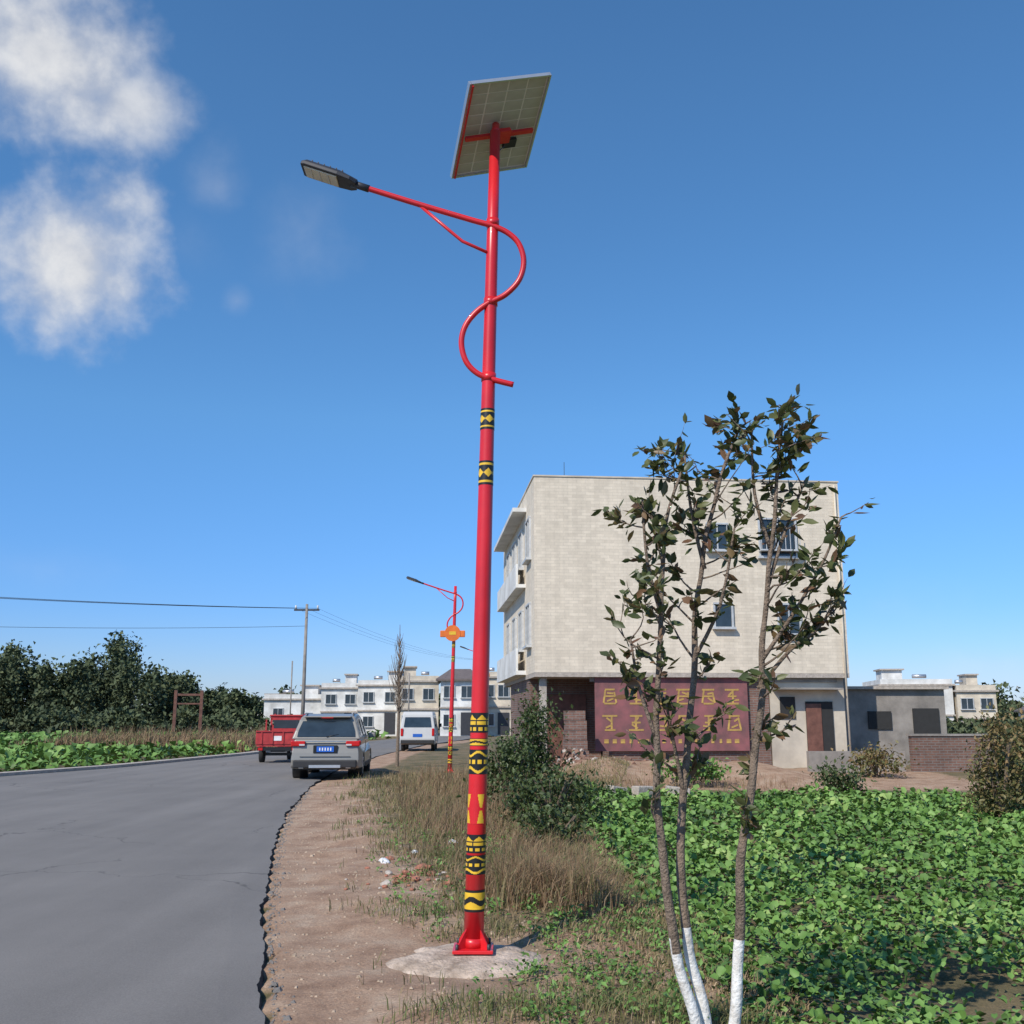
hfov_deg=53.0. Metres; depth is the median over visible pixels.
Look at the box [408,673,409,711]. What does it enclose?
slender post
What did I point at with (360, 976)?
verge stones
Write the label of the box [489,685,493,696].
glass
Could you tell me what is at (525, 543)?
frame
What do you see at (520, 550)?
mullion
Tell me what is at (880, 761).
green shrub
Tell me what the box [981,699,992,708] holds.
glass
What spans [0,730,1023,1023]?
ground
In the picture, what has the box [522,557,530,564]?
sill
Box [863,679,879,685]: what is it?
parapet side
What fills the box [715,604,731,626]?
glass
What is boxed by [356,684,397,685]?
cornice
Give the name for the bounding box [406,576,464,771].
street lamp
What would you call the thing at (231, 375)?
sky
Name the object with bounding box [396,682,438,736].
walls
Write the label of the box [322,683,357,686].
parapet
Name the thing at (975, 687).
parapet
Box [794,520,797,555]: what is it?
frame
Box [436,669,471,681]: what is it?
tiled roof
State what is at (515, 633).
frame
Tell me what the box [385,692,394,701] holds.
glass
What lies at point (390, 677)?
stair house
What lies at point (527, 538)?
mullion
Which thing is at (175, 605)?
overhead wires
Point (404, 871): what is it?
brick fragment
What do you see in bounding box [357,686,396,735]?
walls
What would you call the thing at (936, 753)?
wall
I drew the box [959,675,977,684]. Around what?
stair house
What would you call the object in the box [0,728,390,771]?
cabbage field
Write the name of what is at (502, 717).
door
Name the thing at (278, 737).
red cargo tricycle
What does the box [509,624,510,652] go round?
frame
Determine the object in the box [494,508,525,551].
side eave
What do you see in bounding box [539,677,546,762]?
porch column
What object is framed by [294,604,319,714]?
utility pole
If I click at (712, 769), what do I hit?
green shrub
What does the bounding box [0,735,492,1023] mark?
asphalt road
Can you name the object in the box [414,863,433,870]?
brick fragment
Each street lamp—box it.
[300,72,551,953]
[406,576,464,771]
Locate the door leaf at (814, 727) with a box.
[806,704,823,750]
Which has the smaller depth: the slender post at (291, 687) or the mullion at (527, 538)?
the mullion at (527, 538)
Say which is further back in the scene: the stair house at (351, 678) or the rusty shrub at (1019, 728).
the stair house at (351, 678)
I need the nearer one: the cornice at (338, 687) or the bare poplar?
the bare poplar
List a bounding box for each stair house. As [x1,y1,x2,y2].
[305,686,320,693]
[345,675,357,682]
[389,672,403,679]
[404,667,415,675]
[876,670,901,679]
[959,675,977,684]
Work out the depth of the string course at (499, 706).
90.23 m
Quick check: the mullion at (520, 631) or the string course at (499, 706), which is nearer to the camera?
the mullion at (520, 631)
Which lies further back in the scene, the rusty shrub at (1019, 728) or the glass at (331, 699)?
the glass at (331, 699)
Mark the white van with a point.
(418, 728)
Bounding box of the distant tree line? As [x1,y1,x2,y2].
[273,679,1023,729]
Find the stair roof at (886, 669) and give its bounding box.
[873,669,903,671]
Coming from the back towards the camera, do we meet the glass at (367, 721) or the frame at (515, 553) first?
the glass at (367, 721)
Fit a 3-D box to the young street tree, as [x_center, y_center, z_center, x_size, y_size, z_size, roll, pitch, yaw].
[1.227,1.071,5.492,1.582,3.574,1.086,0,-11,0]
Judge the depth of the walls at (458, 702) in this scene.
87.47 m
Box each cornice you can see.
[262,698,320,699]
[319,687,357,688]
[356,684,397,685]
[396,680,440,683]
[870,684,954,685]
[953,690,998,691]
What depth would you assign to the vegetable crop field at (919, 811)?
10.42 m
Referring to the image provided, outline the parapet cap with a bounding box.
[517,475,838,507]
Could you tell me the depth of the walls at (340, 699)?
96.38 m
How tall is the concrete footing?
0.141 m
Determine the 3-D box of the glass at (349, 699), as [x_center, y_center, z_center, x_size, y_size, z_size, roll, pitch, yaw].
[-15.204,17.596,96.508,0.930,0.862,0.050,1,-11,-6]
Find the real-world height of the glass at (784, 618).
0.980 m
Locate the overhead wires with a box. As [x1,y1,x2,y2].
[0,597,469,659]
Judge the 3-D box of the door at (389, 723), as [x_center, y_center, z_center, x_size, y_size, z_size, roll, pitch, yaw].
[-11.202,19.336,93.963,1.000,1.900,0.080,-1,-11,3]
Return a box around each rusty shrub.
[956,696,1023,824]
[979,686,1023,812]
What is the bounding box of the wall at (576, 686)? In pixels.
[511,679,600,764]
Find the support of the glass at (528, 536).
on the sill at (527, 560)
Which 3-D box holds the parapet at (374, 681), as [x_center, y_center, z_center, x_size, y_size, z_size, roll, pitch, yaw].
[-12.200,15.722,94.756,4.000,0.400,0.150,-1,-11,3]
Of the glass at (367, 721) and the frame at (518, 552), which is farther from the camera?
the glass at (367, 721)
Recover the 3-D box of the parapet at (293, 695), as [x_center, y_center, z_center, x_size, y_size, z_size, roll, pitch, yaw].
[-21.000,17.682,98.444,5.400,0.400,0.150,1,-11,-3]
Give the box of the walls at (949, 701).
[944,686,954,720]
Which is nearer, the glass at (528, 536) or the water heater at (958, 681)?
the glass at (528, 536)
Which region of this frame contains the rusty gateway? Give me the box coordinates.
[172,690,203,731]
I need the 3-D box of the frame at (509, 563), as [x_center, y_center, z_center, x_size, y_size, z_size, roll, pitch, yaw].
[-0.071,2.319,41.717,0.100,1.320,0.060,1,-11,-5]
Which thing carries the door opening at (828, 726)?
on the ground floor at (790, 751)
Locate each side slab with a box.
[497,584,525,611]
[497,671,525,682]
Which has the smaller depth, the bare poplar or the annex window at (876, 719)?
the bare poplar
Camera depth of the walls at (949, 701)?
83.22 m
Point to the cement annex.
(886, 716)
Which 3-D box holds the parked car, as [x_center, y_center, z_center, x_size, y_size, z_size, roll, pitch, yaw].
[-4.978,6.512,28.741,2.200,1.742,4.670,1,-11,-4]
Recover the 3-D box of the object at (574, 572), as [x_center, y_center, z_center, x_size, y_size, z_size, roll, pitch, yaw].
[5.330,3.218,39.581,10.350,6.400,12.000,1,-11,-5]
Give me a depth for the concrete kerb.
33.20 m
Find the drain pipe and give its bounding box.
[833,485,851,750]
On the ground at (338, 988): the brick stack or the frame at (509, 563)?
the brick stack
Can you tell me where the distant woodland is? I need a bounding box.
[0,629,263,731]
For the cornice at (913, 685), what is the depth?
83.69 m
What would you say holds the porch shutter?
on the ground at (338, 988)
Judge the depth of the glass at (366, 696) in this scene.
94.52 m
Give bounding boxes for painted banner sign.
[594,677,749,750]
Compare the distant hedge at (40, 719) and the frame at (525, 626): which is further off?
the distant hedge at (40, 719)
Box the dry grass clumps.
[331,750,899,930]
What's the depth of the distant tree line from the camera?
126.33 m
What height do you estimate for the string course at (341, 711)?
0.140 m
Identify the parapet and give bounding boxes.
[264,694,320,697]
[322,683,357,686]
[358,680,394,683]
[401,676,438,679]
[489,672,496,675]
[497,564,517,608]
[497,649,517,678]
[880,679,951,683]
[956,685,995,689]
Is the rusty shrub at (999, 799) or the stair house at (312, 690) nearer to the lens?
the rusty shrub at (999, 799)
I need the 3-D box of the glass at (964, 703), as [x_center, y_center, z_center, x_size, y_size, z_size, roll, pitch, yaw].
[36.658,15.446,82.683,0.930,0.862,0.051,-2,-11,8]
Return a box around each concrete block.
[606,785,627,797]
[632,786,652,797]
[665,785,689,796]
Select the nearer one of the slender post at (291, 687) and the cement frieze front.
the cement frieze front
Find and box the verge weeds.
[357,813,801,1023]
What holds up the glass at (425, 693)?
on the sill
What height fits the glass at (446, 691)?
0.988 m
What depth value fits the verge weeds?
6.57 m
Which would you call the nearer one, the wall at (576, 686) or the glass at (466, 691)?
the wall at (576, 686)
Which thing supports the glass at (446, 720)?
on the sill
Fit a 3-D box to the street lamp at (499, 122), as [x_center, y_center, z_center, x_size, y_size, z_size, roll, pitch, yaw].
[-0.645,-0.232,7.462,1.898,6.451,0.875,4,-12,-18]
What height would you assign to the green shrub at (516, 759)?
1.540 m
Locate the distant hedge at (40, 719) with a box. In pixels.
[0,703,299,732]
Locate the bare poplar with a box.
[387,634,410,766]
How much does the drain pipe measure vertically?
9.300 m
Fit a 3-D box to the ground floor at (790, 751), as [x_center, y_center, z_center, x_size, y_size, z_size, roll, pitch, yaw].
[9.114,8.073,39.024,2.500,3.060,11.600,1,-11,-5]
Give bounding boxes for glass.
[273,709,282,721]
[326,695,335,703]
[345,695,354,703]
[363,717,372,725]
[364,692,372,701]
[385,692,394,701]
[402,689,412,698]
[423,689,433,698]
[444,686,454,696]
[444,715,453,725]
[462,686,471,696]
[488,714,493,725]
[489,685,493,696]
[498,685,508,696]
[519,537,519,567]
[526,521,528,556]
[708,525,726,548]
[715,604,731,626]
[760,520,795,555]
[779,605,799,632]
[961,699,973,708]
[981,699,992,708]
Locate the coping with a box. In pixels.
[906,734,986,735]
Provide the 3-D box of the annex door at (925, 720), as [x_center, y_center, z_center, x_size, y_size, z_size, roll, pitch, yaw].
[14.300,7.774,35.332,0.900,2.000,0.060,0,-11,0]
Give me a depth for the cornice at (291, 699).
98.19 m
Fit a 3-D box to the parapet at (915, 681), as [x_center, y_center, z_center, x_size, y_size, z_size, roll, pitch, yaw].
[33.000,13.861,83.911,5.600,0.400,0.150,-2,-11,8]
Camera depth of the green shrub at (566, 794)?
15.55 m
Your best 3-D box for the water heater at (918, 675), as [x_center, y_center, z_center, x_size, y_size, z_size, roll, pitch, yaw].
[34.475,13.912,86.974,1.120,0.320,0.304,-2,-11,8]
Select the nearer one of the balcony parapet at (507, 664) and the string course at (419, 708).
the balcony parapet at (507, 664)
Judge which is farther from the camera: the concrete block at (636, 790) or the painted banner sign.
the painted banner sign
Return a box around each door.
[384,713,394,733]
[461,712,470,734]
[498,713,508,734]
[912,708,940,733]
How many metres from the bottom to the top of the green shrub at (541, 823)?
0.672 m
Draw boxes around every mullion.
[514,620,514,649]
[520,534,520,567]
[520,613,520,649]
[527,521,527,556]
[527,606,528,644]
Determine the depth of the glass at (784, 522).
34.19 m
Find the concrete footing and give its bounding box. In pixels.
[386,943,541,978]
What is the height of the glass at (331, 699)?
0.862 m
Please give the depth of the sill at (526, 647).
33.83 m
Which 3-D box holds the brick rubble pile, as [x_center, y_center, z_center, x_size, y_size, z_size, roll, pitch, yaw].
[2.254,7.466,30.727,3.573,0.802,2.841,0,-11,0]
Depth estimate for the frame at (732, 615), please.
33.50 m
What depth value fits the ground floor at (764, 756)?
33.05 m
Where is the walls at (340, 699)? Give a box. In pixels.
[321,689,357,713]
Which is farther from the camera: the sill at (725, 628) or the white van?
the white van
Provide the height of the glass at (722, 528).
0.880 m
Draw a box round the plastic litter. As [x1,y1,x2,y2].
[379,858,389,862]
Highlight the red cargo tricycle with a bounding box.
[255,714,304,761]
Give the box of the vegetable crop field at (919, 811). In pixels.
[575,745,1023,1023]
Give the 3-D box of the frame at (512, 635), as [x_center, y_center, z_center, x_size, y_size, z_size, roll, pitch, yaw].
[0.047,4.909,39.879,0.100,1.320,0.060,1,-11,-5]
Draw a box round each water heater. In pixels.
[912,674,925,677]
[954,680,962,683]
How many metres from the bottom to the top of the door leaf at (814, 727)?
2.000 m
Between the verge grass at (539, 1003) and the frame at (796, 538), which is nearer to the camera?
the verge grass at (539, 1003)
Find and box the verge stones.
[275,787,679,1023]
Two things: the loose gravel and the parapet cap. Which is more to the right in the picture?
the parapet cap
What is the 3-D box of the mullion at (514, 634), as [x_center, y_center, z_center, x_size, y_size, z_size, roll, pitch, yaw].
[0.108,4.792,39.294,0.085,1.320,0.040,1,-11,-5]
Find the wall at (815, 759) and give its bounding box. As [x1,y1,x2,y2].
[806,751,905,772]
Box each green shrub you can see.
[456,761,630,824]
[463,724,539,805]
[489,678,579,797]
[511,798,600,848]
[640,754,738,784]
[802,756,876,797]
[831,740,919,778]
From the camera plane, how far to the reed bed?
51.18 m
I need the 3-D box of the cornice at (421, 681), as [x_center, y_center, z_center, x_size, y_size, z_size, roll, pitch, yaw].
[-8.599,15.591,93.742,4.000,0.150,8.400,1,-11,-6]
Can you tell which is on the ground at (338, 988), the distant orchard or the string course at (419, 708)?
the distant orchard
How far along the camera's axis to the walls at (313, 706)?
98.25 m
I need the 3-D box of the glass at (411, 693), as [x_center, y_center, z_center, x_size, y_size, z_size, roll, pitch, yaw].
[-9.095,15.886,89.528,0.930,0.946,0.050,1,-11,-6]
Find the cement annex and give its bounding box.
[848,686,948,764]
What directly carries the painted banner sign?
attached to the ground floor at (764, 756)
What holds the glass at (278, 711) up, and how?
on the sill
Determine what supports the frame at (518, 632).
on the sill
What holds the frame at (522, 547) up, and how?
on the sill at (520, 570)
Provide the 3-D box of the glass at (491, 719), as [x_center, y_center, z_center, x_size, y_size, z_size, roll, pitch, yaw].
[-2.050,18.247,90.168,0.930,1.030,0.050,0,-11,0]
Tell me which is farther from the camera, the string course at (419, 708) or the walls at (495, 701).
the walls at (495, 701)
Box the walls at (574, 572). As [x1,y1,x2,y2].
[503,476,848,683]
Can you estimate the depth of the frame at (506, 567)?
42.92 m
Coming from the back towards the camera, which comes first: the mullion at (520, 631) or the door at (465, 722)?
the door at (465, 722)
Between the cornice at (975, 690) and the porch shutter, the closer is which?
the porch shutter
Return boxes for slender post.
[289,661,292,714]
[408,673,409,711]
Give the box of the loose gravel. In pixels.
[266,789,312,1023]
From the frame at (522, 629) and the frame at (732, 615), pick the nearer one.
the frame at (732, 615)
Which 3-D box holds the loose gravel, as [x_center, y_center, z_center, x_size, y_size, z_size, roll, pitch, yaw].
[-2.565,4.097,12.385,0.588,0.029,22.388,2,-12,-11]
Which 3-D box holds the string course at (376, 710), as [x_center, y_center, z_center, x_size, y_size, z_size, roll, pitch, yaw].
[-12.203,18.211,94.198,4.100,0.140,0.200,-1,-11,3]
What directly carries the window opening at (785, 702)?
on the ground floor at (790, 751)
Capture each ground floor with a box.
[601,682,771,764]
[769,678,846,767]
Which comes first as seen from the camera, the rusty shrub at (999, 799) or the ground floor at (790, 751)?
the rusty shrub at (999, 799)
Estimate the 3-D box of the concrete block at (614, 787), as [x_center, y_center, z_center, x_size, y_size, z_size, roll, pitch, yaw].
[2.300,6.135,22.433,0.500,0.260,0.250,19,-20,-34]
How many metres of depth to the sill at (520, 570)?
36.77 m
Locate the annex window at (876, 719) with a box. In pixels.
[867,711,891,728]
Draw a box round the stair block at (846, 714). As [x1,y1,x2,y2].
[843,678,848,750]
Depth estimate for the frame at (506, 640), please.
42.31 m
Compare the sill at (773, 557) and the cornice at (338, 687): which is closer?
the sill at (773, 557)
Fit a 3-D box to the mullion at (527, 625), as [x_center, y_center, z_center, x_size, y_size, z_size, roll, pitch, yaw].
[0.562,3.817,34.411,0.085,1.320,0.040,1,-11,-5]
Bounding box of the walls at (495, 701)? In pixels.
[488,678,510,735]
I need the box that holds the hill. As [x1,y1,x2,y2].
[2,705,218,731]
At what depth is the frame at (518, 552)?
37.99 m
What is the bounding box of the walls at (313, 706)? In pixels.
[264,700,320,730]
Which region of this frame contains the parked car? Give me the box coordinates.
[291,713,375,777]
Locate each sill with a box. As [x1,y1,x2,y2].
[518,568,523,574]
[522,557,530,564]
[522,645,531,649]
[706,549,726,551]
[712,627,736,629]
[757,556,798,558]
[758,549,798,551]
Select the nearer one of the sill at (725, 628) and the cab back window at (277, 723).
the sill at (725, 628)
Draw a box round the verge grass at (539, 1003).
[321,755,834,1023]
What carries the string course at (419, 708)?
attached to the walls at (418, 701)
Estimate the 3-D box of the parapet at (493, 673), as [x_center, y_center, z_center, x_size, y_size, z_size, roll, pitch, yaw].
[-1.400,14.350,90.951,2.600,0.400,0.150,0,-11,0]
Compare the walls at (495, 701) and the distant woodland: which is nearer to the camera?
the walls at (495, 701)
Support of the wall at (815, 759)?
on the ground at (338, 988)
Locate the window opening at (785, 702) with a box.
[779,697,795,718]
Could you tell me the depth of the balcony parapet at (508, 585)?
38.95 m
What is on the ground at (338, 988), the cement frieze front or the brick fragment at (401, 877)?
the brick fragment at (401, 877)
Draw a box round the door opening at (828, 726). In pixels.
[805,702,834,750]
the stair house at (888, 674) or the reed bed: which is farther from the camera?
the stair house at (888, 674)
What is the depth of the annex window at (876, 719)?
35.42 m
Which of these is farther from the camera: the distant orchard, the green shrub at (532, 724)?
the distant orchard
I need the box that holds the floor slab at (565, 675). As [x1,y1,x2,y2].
[504,672,849,686]
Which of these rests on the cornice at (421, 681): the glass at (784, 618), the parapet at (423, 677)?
the parapet at (423, 677)
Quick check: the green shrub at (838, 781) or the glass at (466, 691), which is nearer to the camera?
the green shrub at (838, 781)
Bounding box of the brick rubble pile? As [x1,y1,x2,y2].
[537,748,645,771]
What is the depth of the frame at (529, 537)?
34.36 m
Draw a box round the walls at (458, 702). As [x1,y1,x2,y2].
[440,681,471,735]
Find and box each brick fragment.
[391,874,406,880]
[402,869,414,875]
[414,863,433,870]
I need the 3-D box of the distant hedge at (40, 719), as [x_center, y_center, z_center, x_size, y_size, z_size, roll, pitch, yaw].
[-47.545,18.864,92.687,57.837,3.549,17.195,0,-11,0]
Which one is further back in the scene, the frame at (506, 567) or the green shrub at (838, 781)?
the frame at (506, 567)
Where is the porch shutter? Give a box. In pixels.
[547,694,586,759]
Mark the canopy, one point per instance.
(809, 689)
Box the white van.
[400,712,441,750]
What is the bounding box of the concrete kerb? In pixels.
[0,751,269,775]
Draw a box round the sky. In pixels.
[0,0,1023,705]
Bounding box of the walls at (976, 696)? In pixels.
[953,692,996,732]
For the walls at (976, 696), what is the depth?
82.60 m
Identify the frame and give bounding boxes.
[506,557,507,577]
[506,627,507,654]
[509,553,510,573]
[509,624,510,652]
[512,621,512,650]
[515,543,516,564]
[515,618,516,648]
[518,537,518,567]
[518,615,519,649]
[521,531,523,567]
[521,612,523,648]
[525,525,526,557]
[525,608,526,644]
[529,518,530,556]
[529,604,531,644]
[731,606,733,626]
[757,520,760,555]
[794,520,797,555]
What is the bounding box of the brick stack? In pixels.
[563,711,588,756]
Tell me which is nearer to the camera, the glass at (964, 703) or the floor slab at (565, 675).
the floor slab at (565, 675)
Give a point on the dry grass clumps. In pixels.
(518, 876)
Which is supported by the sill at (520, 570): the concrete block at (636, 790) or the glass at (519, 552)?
the glass at (519, 552)
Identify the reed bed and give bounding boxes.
[8,723,269,754]
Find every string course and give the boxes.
[320,711,356,712]
[357,710,396,710]
[396,708,438,709]
[489,706,510,707]
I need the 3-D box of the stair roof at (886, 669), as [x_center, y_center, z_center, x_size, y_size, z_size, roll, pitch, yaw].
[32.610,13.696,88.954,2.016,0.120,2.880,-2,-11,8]
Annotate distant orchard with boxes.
[946,715,1023,744]
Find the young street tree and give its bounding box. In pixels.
[591,383,877,1023]
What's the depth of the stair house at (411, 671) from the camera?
93.48 m
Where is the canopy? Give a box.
[772,688,843,689]
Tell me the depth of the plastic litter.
11.05 m
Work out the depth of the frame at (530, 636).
33.77 m
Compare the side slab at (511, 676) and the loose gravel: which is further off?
the side slab at (511, 676)
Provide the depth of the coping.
30.62 m
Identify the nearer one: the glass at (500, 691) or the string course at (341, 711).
the glass at (500, 691)
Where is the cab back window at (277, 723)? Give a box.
[274,720,298,727]
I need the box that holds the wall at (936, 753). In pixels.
[908,736,996,771]
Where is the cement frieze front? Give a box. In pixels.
[589,677,836,681]

